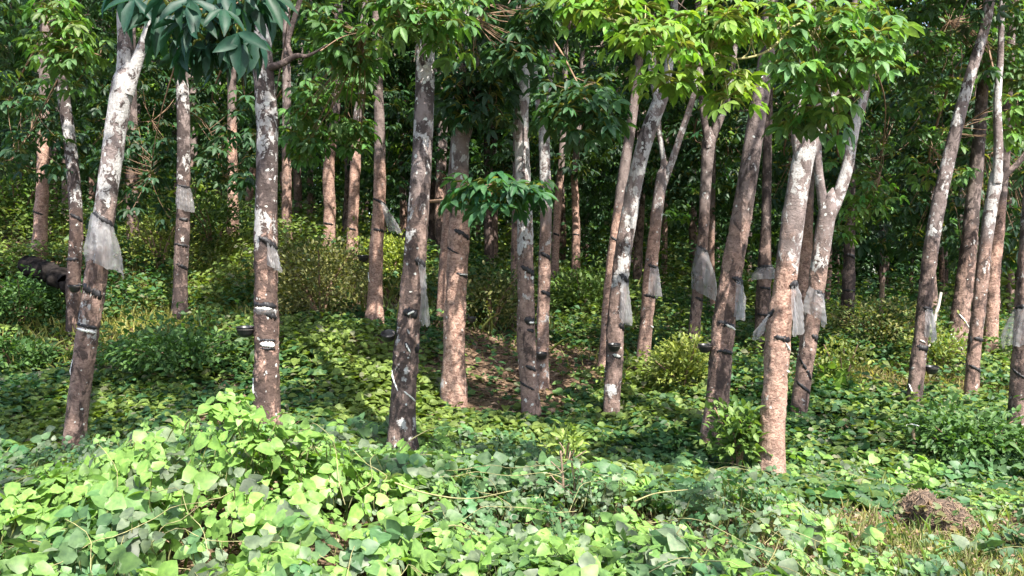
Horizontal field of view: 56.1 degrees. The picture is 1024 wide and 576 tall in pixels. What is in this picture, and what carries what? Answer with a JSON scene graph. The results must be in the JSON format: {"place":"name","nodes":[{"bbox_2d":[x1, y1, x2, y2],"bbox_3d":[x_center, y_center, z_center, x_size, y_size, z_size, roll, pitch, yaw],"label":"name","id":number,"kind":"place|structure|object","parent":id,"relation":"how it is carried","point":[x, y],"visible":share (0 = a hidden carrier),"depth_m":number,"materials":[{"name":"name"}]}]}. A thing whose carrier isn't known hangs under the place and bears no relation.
{"place":"outdoors","nodes":[
{"label":"outdoors","id":0,"kind":"place"},
{"bbox_2d":[0,221,1023,575],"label":"grass","id":1,"kind":"structure","parent":0,"point":[966,559],"depth_m":12.13,"materials":[{"name":"green plant"}]},
{"bbox_2d":[0,227,1023,575],"bbox_3d":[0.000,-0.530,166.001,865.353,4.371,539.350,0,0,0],"label":"ground","id":2,"kind":"structure","parent":0,"point":[476,403],"depth_m":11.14,"materials":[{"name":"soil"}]},
{"bbox_2d":[0,327,62,371],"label":"shrub","id":3,"kind":"object","parent":2,"relation":"on","point":[7,349],"visible":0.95,"depth_m":11.10,"materials":[{"name":"green plant"}]},
{"bbox_2d":[0,255,65,325],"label":"shrub","id":4,"kind":"object","parent":2,"relation":"on","point":[20,290],"visible":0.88,"depth_m":12.62,"materials":[{"name":"green plant"}]},
{"bbox_2d":[0,132,68,239],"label":"shrub","id":5,"kind":"object","parent":2,"relation":"on","point":[31,199],"visible":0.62,"depth_m":15.79,"materials":[{"name":"green plant"}]},
{"bbox_2d":[17,255,66,293],"bbox_3d":[-6.268,-0.175,12.903,1.228,0.552,0.329,0,0,37],"label":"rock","id":6,"kind":"object","parent":2,"relation":"on","point":[52,274],"visible":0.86,"depth_m":12.78,"materials":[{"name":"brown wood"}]},
{"bbox_2d":[0,0,91,151],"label":"rubber tree","id":7,"kind":"object","parent":2,"relation":"on","point":[3,123],"visible":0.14,"depth_m":18.98,"materials":[{"name":"green plant"}]},
{"bbox_2d":[0,0,107,259],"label":"rubber tree","id":8,"kind":"object","parent":2,"relation":"on","point":[40,220],"visible":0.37,"depth_m":15.13,"materials":[{"name":"green plant"}]},
{"bbox_2d":[0,0,116,339],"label":"rubber tree","id":9,"kind":"object","parent":2,"relation":"on","point":[62,61],"visible":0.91,"depth_m":12.42,"materials":[{"name":"green plant"}]},
{"bbox_2d":[0,0,152,234],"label":"rubber tree","id":10,"kind":"object","parent":2,"relation":"on","point":[98,9],"visible":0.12,"depth_m":17.75,"materials":[{"name":"green plant"}]},
{"bbox_2d":[0,0,171,222],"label":"rubber tree","id":11,"kind":"object","parent":2,"relation":"on","point":[91,135],"visible":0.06,"depth_m":20.84,"materials":[{"name":"green plant"}]},
{"bbox_2d":[0,0,173,219],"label":"rubber tree","id":12,"kind":"object","parent":2,"relation":"on","point":[106,25],"visible":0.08,"depth_m":25.32,"materials":[{"name":"green plant"}]},
{"bbox_2d":[13,2,223,204],"bbox_3d":[-11.450,-6.904,28.010,6.709,11.267,6.127,0,0,-30],"label":"rubber tree","id":13,"kind":"object","parent":2,"relation":"on","point":[98,24],"visible":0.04,"depth_m":28.47,"materials":[{"name":"green plant"}]},
{"bbox_2d":[0,0,241,238],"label":"rubber tree","id":14,"kind":"object","parent":2,"relation":"on","point":[103,91],"visible":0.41,"depth_m":17.11,"materials":[{"name":"green plant"}]},
{"bbox_2d":[72,4,214,202],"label":"rubber tree","id":15,"kind":"object","parent":2,"relation":"on","point":[171,111],"visible":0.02,"depth_m":31.46,"materials":[{"name":"green plant"}]},
{"bbox_2d":[56,290,253,378],"bbox_3d":[-3.684,0.502,10.566,2.126,0.970,1.938,0,0,0],"label":"shrub","id":16,"kind":"object","parent":2,"relation":"on","point":[137,353],"visible":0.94,"depth_m":10.19,"materials":[{"name":"green plant"}]},
{"bbox_2d":[115,196,204,277],"bbox_3d":[-5.344,-0.754,14.615,1.311,1.356,1.467,0,0,0],"label":"shrub","id":17,"kind":"object","parent":2,"relation":"on","point":[160,240],"visible":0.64,"depth_m":14.56,"materials":[{"name":"green plant"}]},
{"bbox_2d":[82,0,255,325],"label":"rubber tree","id":18,"kind":"object","parent":2,"relation":"on","point":[187,115],"visible":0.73,"depth_m":13.55,"materials":[{"name":"green plant"}]},
{"bbox_2d":[176,184,194,212],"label":"rain guard","id":19,"kind":"object","parent":18,"relation":"attached to","point":[183,204],"visible":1,"depth_m":12.93,"materials":[{"name":"clear plastic"}]},
{"bbox_2d":[61,0,297,450],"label":"rubber tree","id":20,"kind":"object","parent":2,"relation":"on","point":[223,46],"visible":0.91,"depth_m":4.75,"materials":[{"name":"green plant"}]},
{"bbox_2d":[83,211,123,278],"bbox_3d":[-3.550,-0.376,8.377,0.334,0.599,0.135,0,0,-34],"label":"rain guard","id":21,"kind":"object","parent":20,"relation":"attached to","point":[103,234],"visible":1,"depth_m":8.35,"materials":[{"name":"white plastic"}]},
{"bbox_2d":[77,0,312,206],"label":"rubber tree","id":22,"kind":"object","parent":2,"relation":"on","point":[195,139],"visible":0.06,"depth_m":25.47,"materials":[{"name":"green plant"}]},
{"bbox_2d":[142,179,254,250],"bbox_3d":[-5.020,-1.152,15.934,2.035,1.267,1.822,0,0,-43],"label":"shrub","id":23,"kind":"object","parent":2,"relation":"on","point":[216,214],"visible":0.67,"depth_m":15.86,"materials":[{"name":"green plant"}]},
{"bbox_2d":[143,32,294,197],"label":"rubber tree","id":24,"kind":"object","parent":2,"relation":"on","point":[169,119],"visible":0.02,"depth_m":30.32,"materials":[{"name":"green plant"}]},
{"bbox_2d":[161,0,323,243],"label":"rubber tree","id":25,"kind":"object","parent":2,"relation":"on","point":[223,78],"visible":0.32,"depth_m":17.46,"materials":[{"name":"green plant"}]},
{"bbox_2d":[138,3,371,211],"bbox_3d":[-5.594,-5.495,21.076,5.406,8.894,5.714,0,0,0],"label":"rubber tree","id":26,"kind":"object","parent":2,"relation":"on","point":[248,191],"visible":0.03,"depth_m":20.95,"materials":[{"name":"green plant"}]},
{"bbox_2d":[143,0,371,252],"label":"rubber tree","id":27,"kind":"object","parent":2,"relation":"on","point":[285,82],"visible":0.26,"depth_m":17.01,"materials":[{"name":"green plant"}]},
{"bbox_2d":[188,0,393,218],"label":"rubber tree","id":28,"kind":"object","parent":2,"relation":"on","point":[298,187],"visible":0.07,"depth_m":25.00,"materials":[{"name":"green plant"}]},
{"bbox_2d":[221,30,384,219],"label":"rubber tree","id":29,"kind":"object","parent":2,"relation":"on","point":[309,178],"visible":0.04,"depth_m":31.36,"materials":[{"name":"green plant"}]},
{"bbox_2d":[243,207,388,317],"bbox_3d":[-2.542,-0.269,12.546,1.816,1.534,1.695,0,0,-22],"label":"shrub","id":30,"kind":"object","parent":2,"relation":"on","point":[295,277],"visible":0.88,"depth_m":12.42,"materials":[{"name":"green plant"}]},
{"bbox_2d":[252,0,394,440],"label":"rubber tree","id":31,"kind":"object","parent":2,"relation":"on","point":[334,43],"visible":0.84,"depth_m":9.05,"materials":[{"name":"green plant"}]},
{"bbox_2d":[258,235,281,272],"bbox_3d":[-1.993,-0.279,7.932,0.199,0.311,0.093,0,0,-31],"label":"rain guard","id":32,"kind":"object","parent":31,"relation":"attached to","point":[271,259],"visible":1,"depth_m":7.93,"materials":[{"name":"clear plastic"}]},
{"bbox_2d":[285,0,410,245],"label":"rubber tree","id":33,"kind":"object","parent":2,"relation":"on","point":[329,197],"visible":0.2,"depth_m":16.29,"materials":[{"name":"green plant"}]},
{"bbox_2d":[248,0,448,235],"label":"rubber tree","id":34,"kind":"object","parent":2,"relation":"on","point":[347,178],"visible":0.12,"depth_m":20.66,"materials":[{"name":"green plant"}]},
{"bbox_2d":[345,0,367,263],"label":"rubber tree","id":35,"kind":"object","parent":2,"relation":"on","point":[354,188],"visible":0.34,"depth_m":15.66,"materials":[{"name":"brown plant"}]},
{"bbox_2d":[276,0,479,333],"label":"rubber tree","id":36,"kind":"object","parent":2,"relation":"on","point":[374,308],"visible":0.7,"depth_m":12.20,"materials":[{"name":"brown plant"}]},
{"bbox_2d":[354,215,428,280],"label":"shrub","id":37,"kind":"object","parent":2,"relation":"on","point":[394,248],"visible":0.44,"depth_m":15.15,"materials":[{"name":"green plant"}]},
{"bbox_2d":[290,0,512,201],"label":"rubber tree","id":38,"kind":"object","parent":2,"relation":"on","point":[368,168],"visible":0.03,"depth_m":24.07,"materials":[{"name":"green plant"}]},
{"bbox_2d":[322,43,483,237],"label":"rubber tree","id":39,"kind":"object","parent":2,"relation":"on","point":[401,191],"depth_m":27.53,"materials":[{"name":"green plant"}]},
{"bbox_2d":[307,0,534,251],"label":"rubber tree","id":40,"kind":"object","parent":2,"relation":"on","point":[431,219],"visible":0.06,"depth_m":19.38,"materials":[{"name":"green plant"}]},
{"bbox_2d":[283,0,591,257],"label":"rubber tree","id":41,"kind":"object","parent":2,"relation":"on","point":[441,152],"visible":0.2,"depth_m":17.23,"materials":[{"name":"green plant"}]},
{"bbox_2d":[353,0,558,452],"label":"rubber tree","id":42,"kind":"object","parent":2,"relation":"on","point":[429,27],"visible":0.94,"depth_m":7.75,"materials":[{"name":"green plant"}]},
{"bbox_2d":[414,256,428,325],"bbox_3d":[-0.735,0.030,7.896,0.067,0.586,0.148,0,0,44],"label":"rain guard","id":43,"kind":"object","parent":42,"relation":"attached to","point":[424,297],"visible":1,"depth_m":7.89,"materials":[{"name":"clear plastic"}]},
{"bbox_2d":[325,0,608,327],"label":"rubber tree","id":44,"kind":"object","parent":2,"relation":"on","point":[441,290],"visible":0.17,"depth_m":13.45,"materials":[{"name":"brown plant"}]},
{"bbox_2d":[360,1,621,258],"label":"rubber tree","id":45,"kind":"object","parent":2,"relation":"on","point":[367,178],"visible":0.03,"depth_m":21.39,"materials":[{"name":"green plant"}]},
{"bbox_2d":[393,1,603,266],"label":"rubber tree","id":46,"kind":"object","parent":2,"relation":"on","point":[488,234],"visible":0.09,"depth_m":18.88,"materials":[{"name":"green plant"}]},
{"bbox_2d":[466,254,537,331],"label":"shrub","id":47,"kind":"object","parent":2,"relation":"on","point":[503,296],"visible":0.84,"depth_m":13.81,"materials":[{"name":"green plant"}]},
{"bbox_2d":[0,388,1023,575],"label":"vine","id":48,"kind":"object","parent":2,"relation":"on","point":[95,502],"depth_m":5.22,"materials":[{"name":"green plant"}]},
{"bbox_2d":[0,157,1023,513],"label":"undergrowth","id":49,"kind":"object","parent":2,"relation":"on","point":[656,423],"visible":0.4,"depth_m":10.46,"materials":[{"name":"green plant"}]},
{"bbox_2d":[3,5,1020,302],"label":"wood","id":50,"kind":"object","parent":2,"relation":"on","point":[893,273],"visible":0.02,"depth_m":55.06,"materials":[{"name":"plant"}]},
{"bbox_2d":[433,3,614,408],"bbox_3d":[-0.122,-3.489,9.061,5.112,9.640,5.436,0,0,0],"label":"rubber tree","id":51,"kind":"object","parent":2,"relation":"on","point":[462,108],"visible":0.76,"depth_m":9.55,"materials":[{"name":"green plant"}]},
{"bbox_2d":[381,1,688,330],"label":"rubber tree","id":52,"kind":"object","parent":2,"relation":"on","point":[410,118],"visible":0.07,"depth_m":14.50,"materials":[{"name":"brown plant"}]},
{"bbox_2d":[409,0,668,282],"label":"rubber tree","id":53,"kind":"object","parent":2,"relation":"on","point":[563,168],"visible":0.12,"depth_m":17.97,"materials":[{"name":"green plant"}]},
{"bbox_2d":[450,0,637,417],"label":"rubber tree","id":54,"kind":"object","parent":2,"relation":"on","point":[562,108],"visible":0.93,"depth_m":8.59,"materials":[{"name":"green plant"}]},
{"bbox_2d":[480,52,610,240],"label":"rubber tree","id":55,"kind":"object","parent":2,"relation":"on","point":[566,211],"visible":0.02,"depth_m":33.34,"materials":[{"name":"green plant"}]},
{"bbox_2d":[536,419,589,462],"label":"young plant","id":56,"kind":"object","parent":2,"relation":"on","point":[581,443],"visible":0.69,"depth_m":6.94,"materials":[{"name":"green plant"}]},
{"bbox_2d":[530,3,602,389],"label":"rubber tree","id":57,"kind":"object","parent":2,"relation":"on","point":[543,290],"visible":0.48,"depth_m":10.79,"materials":[{"name":"brown plant"}]},
{"bbox_2d":[473,4,676,260],"bbox_3d":[1.749,-4.788,25.334,7.082,10.205,6.834,0,0,-15],"label":"rubber tree","id":58,"kind":"object","parent":2,"relation":"on","point":[563,218],"visible":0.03,"depth_m":25.06,"materials":[{"name":"green plant"}]},
{"bbox_2d":[534,239,642,323],"bbox_3d":[1.170,-0.048,15.560,1.673,1.452,1.748,0,0,40],"label":"shrub","id":59,"kind":"object","parent":2,"relation":"on","point":[579,289],"visible":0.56,"depth_m":15.23,"materials":[{"name":"green plant"}]},
{"bbox_2d":[533,113,661,267],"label":"rubber tree","id":60,"kind":"object","parent":2,"relation":"on","point":[605,237],"visible":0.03,"depth_m":38.69,"materials":[{"name":"green plant"}]},
{"bbox_2d":[494,0,756,279],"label":"rubber tree","id":61,"kind":"object","parent":2,"relation":"on","point":[575,222],"visible":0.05,"depth_m":18.96,"materials":[{"name":"brown plant"}]},
{"bbox_2d":[472,0,804,370],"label":"rubber tree","id":62,"kind":"object","parent":2,"relation":"on","point":[625,162],"visible":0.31,"depth_m":11.97,"materials":[{"name":"brown plant"}]},
{"bbox_2d":[550,60,726,247],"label":"rubber tree","id":63,"kind":"object","parent":2,"relation":"on","point":[583,195],"visible":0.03,"depth_m":30.25,"materials":[{"name":"green plant"}]},
{"bbox_2d":[552,5,753,286],"bbox_3d":[3.018,-4.293,20.904,6.048,9.618,5.953,0,0,-37],"label":"rubber tree","id":64,"kind":"object","parent":2,"relation":"on","point":[638,241],"visible":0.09,"depth_m":21.14,"materials":[{"name":"green plant"}]},
{"bbox_2d":[561,0,753,373],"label":"rubber tree","id":65,"kind":"object","parent":2,"relation":"on","point":[663,174],"visible":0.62,"depth_m":11.97,"materials":[{"name":"brown plant"}]},
{"bbox_2d":[518,0,802,413],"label":"rubber tree","id":66,"kind":"object","parent":2,"relation":"on","point":[665,36],"visible":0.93,"depth_m":5.92,"materials":[{"name":"green plant"}]},
{"bbox_2d":[619,273,632,325],"bbox_3d":[1.144,0.115,9.752,0.173,0.535,0.104,0,0,-33],"label":"rain guard","id":67,"kind":"object","parent":66,"relation":"attached to","point":[625,304],"visible":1,"depth_m":9.74,"materials":[{"name":"clear plastic"}]},
{"bbox_2d":[630,324,710,397],"bbox_3d":[1.867,0.876,10.618,0.804,0.934,0.894,0,0,-39],"label":"shrub","id":68,"kind":"object","parent":2,"relation":"on","point":[685,361],"visible":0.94,"depth_m":10.52,"materials":[{"name":"green plant"}]},
{"bbox_2d":[578,49,775,283],"bbox_3d":[4.162,-4.476,23.161,5.262,9.787,6.721,0,0,0],"label":"rubber tree","id":69,"kind":"object","parent":2,"relation":"on","point":[673,195],"visible":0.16,"depth_m":20.79,"materials":[{"name":"green plant"}]},
{"bbox_2d":[567,1,787,292],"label":"rubber tree","id":70,"kind":"object","parent":2,"relation":"on","point":[692,230],"visible":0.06,"depth_m":24.60,"materials":[{"name":"green plant"}]},
{"bbox_2d":[591,0,801,347],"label":"rubber tree","id":71,"kind":"object","parent":2,"relation":"on","point":[710,136],"visible":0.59,"depth_m":12.89,"materials":[{"name":"brown plant"}]},
{"bbox_2d":[691,244,716,300],"bbox_3d":[2.606,-0.201,12.896,0.381,0.807,0.293,0,0,0],"label":"rain guard","id":72,"kind":"object","parent":71,"relation":"attached to","point":[707,280],"visible":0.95,"depth_m":12.86,"materials":[{"name":"clear plastic"}]},
{"bbox_2d":[613,61,780,266],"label":"rubber tree","id":73,"kind":"object","parent":2,"relation":"on","point":[716,243],"visible":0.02,"depth_m":30.47,"materials":[{"name":"green plant"}]},
{"bbox_2d":[578,0,881,311],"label":"rubber tree","id":74,"kind":"object","parent":2,"relation":"on","point":[719,199],"visible":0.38,"depth_m":17.07,"materials":[{"name":"green plant"}]},
{"bbox_2d":[702,391,772,471],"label":"shrub","id":75,"kind":"object","parent":2,"relation":"on","point":[739,429],"visible":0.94,"depth_m":8.01,"materials":[{"name":"green plant"}]},
{"bbox_2d":[700,0,777,450],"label":"rubber tree","id":76,"kind":"object","parent":2,"relation":"on","point":[723,329],"visible":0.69,"depth_m":8.64,"materials":[{"name":"brown plant"}]},
{"bbox_2d":[732,275,745,320],"bbox_3d":[2.046,0.093,8.655,0.116,0.417,0.216,0,0,19],"label":"rain guard","id":77,"kind":"object","parent":76,"relation":"attached to","point":[740,312],"visible":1,"depth_m":8.61,"materials":[{"name":"clear plastic"}]},
{"bbox_2d":[647,0,916,356],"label":"rubber tree","id":78,"kind":"object","parent":2,"relation":"on","point":[777,203],"visible":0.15,"depth_m":14.48,"materials":[{"name":"brown plant"}]},
{"bbox_2d":[601,0,982,357],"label":"rubber tree","id":79,"kind":"object","parent":2,"relation":"on","point":[763,294],"visible":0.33,"depth_m":12.93,"materials":[{"name":"brown plant"}]},
{"bbox_2d":[665,12,923,231],"bbox_3d":[6.577,-4.077,21.600,6.245,10.488,5.703,0,0,-11],"label":"rubber tree","id":80,"kind":"object","parent":2,"relation":"on","point":[722,164],"visible":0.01,"depth_m":21.18,"materials":[{"name":"green plant"}]},
{"bbox_2d":[676,0,924,474],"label":"rubber tree","id":81,"kind":"object","parent":2,"relation":"on","point":[858,51],"visible":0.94,"depth_m":6.34,"materials":[{"name":"green plant"}]},
{"bbox_2d":[789,280,804,336],"bbox_3d":[2.336,0.165,7.908,0.088,0.470,0.173,0,0,42],"label":"rain guard","id":82,"kind":"object","parent":81,"relation":"attached to","point":[798,322],"visible":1,"depth_m":7.92,"materials":[{"name":"grey plastic"}]},
{"bbox_2d":[646,0,961,322],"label":"rubber tree","id":83,"kind":"object","parent":2,"relation":"on","point":[775,225],"visible":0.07,"depth_m":17.63,"materials":[{"name":"green plant"}]},
{"bbox_2d":[674,0,953,340],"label":"rubber tree","id":84,"kind":"object","parent":2,"relation":"on","point":[876,104],"visible":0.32,"depth_m":14.81,"materials":[{"name":"green plant"}]},
{"bbox_2d":[735,1,920,309],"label":"rubber tree","id":85,"kind":"object","parent":2,"relation":"on","point":[758,217],"visible":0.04,"depth_m":24.63,"materials":[{"name":"green plant"}]},
{"bbox_2d":[749,124,913,301],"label":"rubber tree","id":86,"kind":"object","parent":2,"relation":"on","point":[837,260],"visible":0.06,"depth_m":34.15,"materials":[{"name":"green plant"}]},
{"bbox_2d":[811,356,858,407],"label":"young plant","id":87,"kind":"object","parent":2,"relation":"on","point":[840,379],"visible":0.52,"depth_m":10.84,"materials":[{"name":"green plant"}]},
{"bbox_2d":[777,0,909,414],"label":"rubber tree","id":88,"kind":"object","parent":2,"relation":"on","point":[830,201],"visible":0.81,"depth_m":9.93,"materials":[{"name":"green plant"}]},
{"bbox_2d":[803,286,826,327],"bbox_3d":[3.140,0.197,9.873,0.289,0.435,0.138,0,0,-18],"label":"rain guard","id":89,"kind":"object","parent":88,"relation":"attached to","point":[808,307],"visible":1,"depth_m":9.87,"materials":[{"name":"grey plastic"}]},
{"bbox_2d":[813,331,879,398],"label":"shrub","id":90,"kind":"object","parent":2,"relation":"on","point":[851,352],"visible":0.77,"depth_m":10.91,"materials":[{"name":"green plant"}]},
{"bbox_2d":[818,269,953,358],"bbox_3d":[5.248,0.402,13.428,2.174,1.350,2.036,0,0,0],"label":"shrub","id":91,"kind":"object","parent":2,"relation":"on","point":[889,321],"visible":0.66,"depth_m":13.37,"materials":[{"name":"green plant"}]},
{"bbox_2d":[814,92,990,305],"bbox_3d":[11.340,-3.411,28.660,6.052,9.779,6.149,0,0,-30],"label":"rubber tree","id":92,"kind":"object","parent":2,"relation":"on","point":[882,278],"visible":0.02,"depth_m":28.43,"materials":[{"name":"green plant"}]},
{"bbox_2d":[827,0,1019,372],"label":"rubber tree","id":93,"kind":"object","parent":2,"relation":"on","point":[967,244],"visible":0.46,"depth_m":13.24,"materials":[{"name":"green plant"}]},
{"bbox_2d":[826,0,1023,314],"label":"rubber tree","id":94,"kind":"object","parent":2,"relation":"on","point":[935,115],"visible":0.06,"depth_m":17.63,"materials":[{"name":"green plant"}]},
{"bbox_2d":[891,488,979,534],"bbox_3d":[2.899,1.552,6.587,0.581,0.349,0.607,0,0,-41],"label":"earth mound","id":95,"kind":"object","parent":2,"relation":"on","point":[946,513],"visible":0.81,"depth_m":6.48,"materials":[{"name":"soil"}]},
{"bbox_2d":[892,310,985,376],"bbox_3d":[5.584,0.755,12.653,1.114,0.954,1.033,0,0,14],"label":"shrub","id":96,"kind":"object","parent":2,"relation":"on","point":[947,346],"visible":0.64,"depth_m":12.48,"materials":[{"name":"green plant"}]},
{"bbox_2d":[857,0,1021,401],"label":"rubber tree","id":97,"kind":"object","parent":2,"relation":"on","point":[919,348],"visible":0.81,"depth_m":10.53,"materials":[{"name":"green plant"}]},
{"bbox_2d":[861,126,1021,300],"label":"rubber tree","id":98,"kind":"object","parent":2,"relation":"on","point":[941,258],"visible":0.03,"depth_m":35.22,"materials":[{"name":"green plant"}]},
{"bbox_2d":[864,0,1023,279],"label":"rubber tree","id":99,"kind":"object","parent":2,"relation":"on","point":[905,266],"visible":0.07,"depth_m":20.61,"materials":[{"name":"green plant"}]},
{"bbox_2d":[882,384,1023,471],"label":"shrub","id":100,"kind":"object","parent":2,"relation":"on","point":[951,426],"visible":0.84,"depth_m":8.52,"materials":[{"name":"green plant"}]},
{"bbox_2d":[892,0,1023,394],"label":"rubber tree","id":101,"kind":"object","parent":2,"relation":"on","point":[999,51],"visible":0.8,"depth_m":12.01,"materials":[{"name":"green plant"}]},
{"bbox_2d":[895,88,1022,321],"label":"rubber tree","id":102,"kind":"object","parent":2,"relation":"on","point":[1008,287],"visible":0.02,"depth_m":27.86,"materials":[{"name":"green plant"}]},
{"bbox_2d":[938,0,1023,365],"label":"rubber tree","id":103,"kind":"object","parent":2,"relation":"on","point":[1009,241],"visible":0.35,"depth_m":14.04,"materials":[{"name":"green plant"}]},
{"bbox_2d":[953,408,1023,464],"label":"shrub","id":104,"kind":"object","parent":2,"relation":"on","point":[1019,442],"visible":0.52,"depth_m":8.49,"materials":[{"name":"green plant"}]},
{"bbox_2d":[1007,177,1023,426],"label":"rubber tree","id":105,"kind":"object","parent":2,"relation":"on","point":[1016,383],"visible":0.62,"depth_m":9.76,"materials":[{"name":"brown plant"}]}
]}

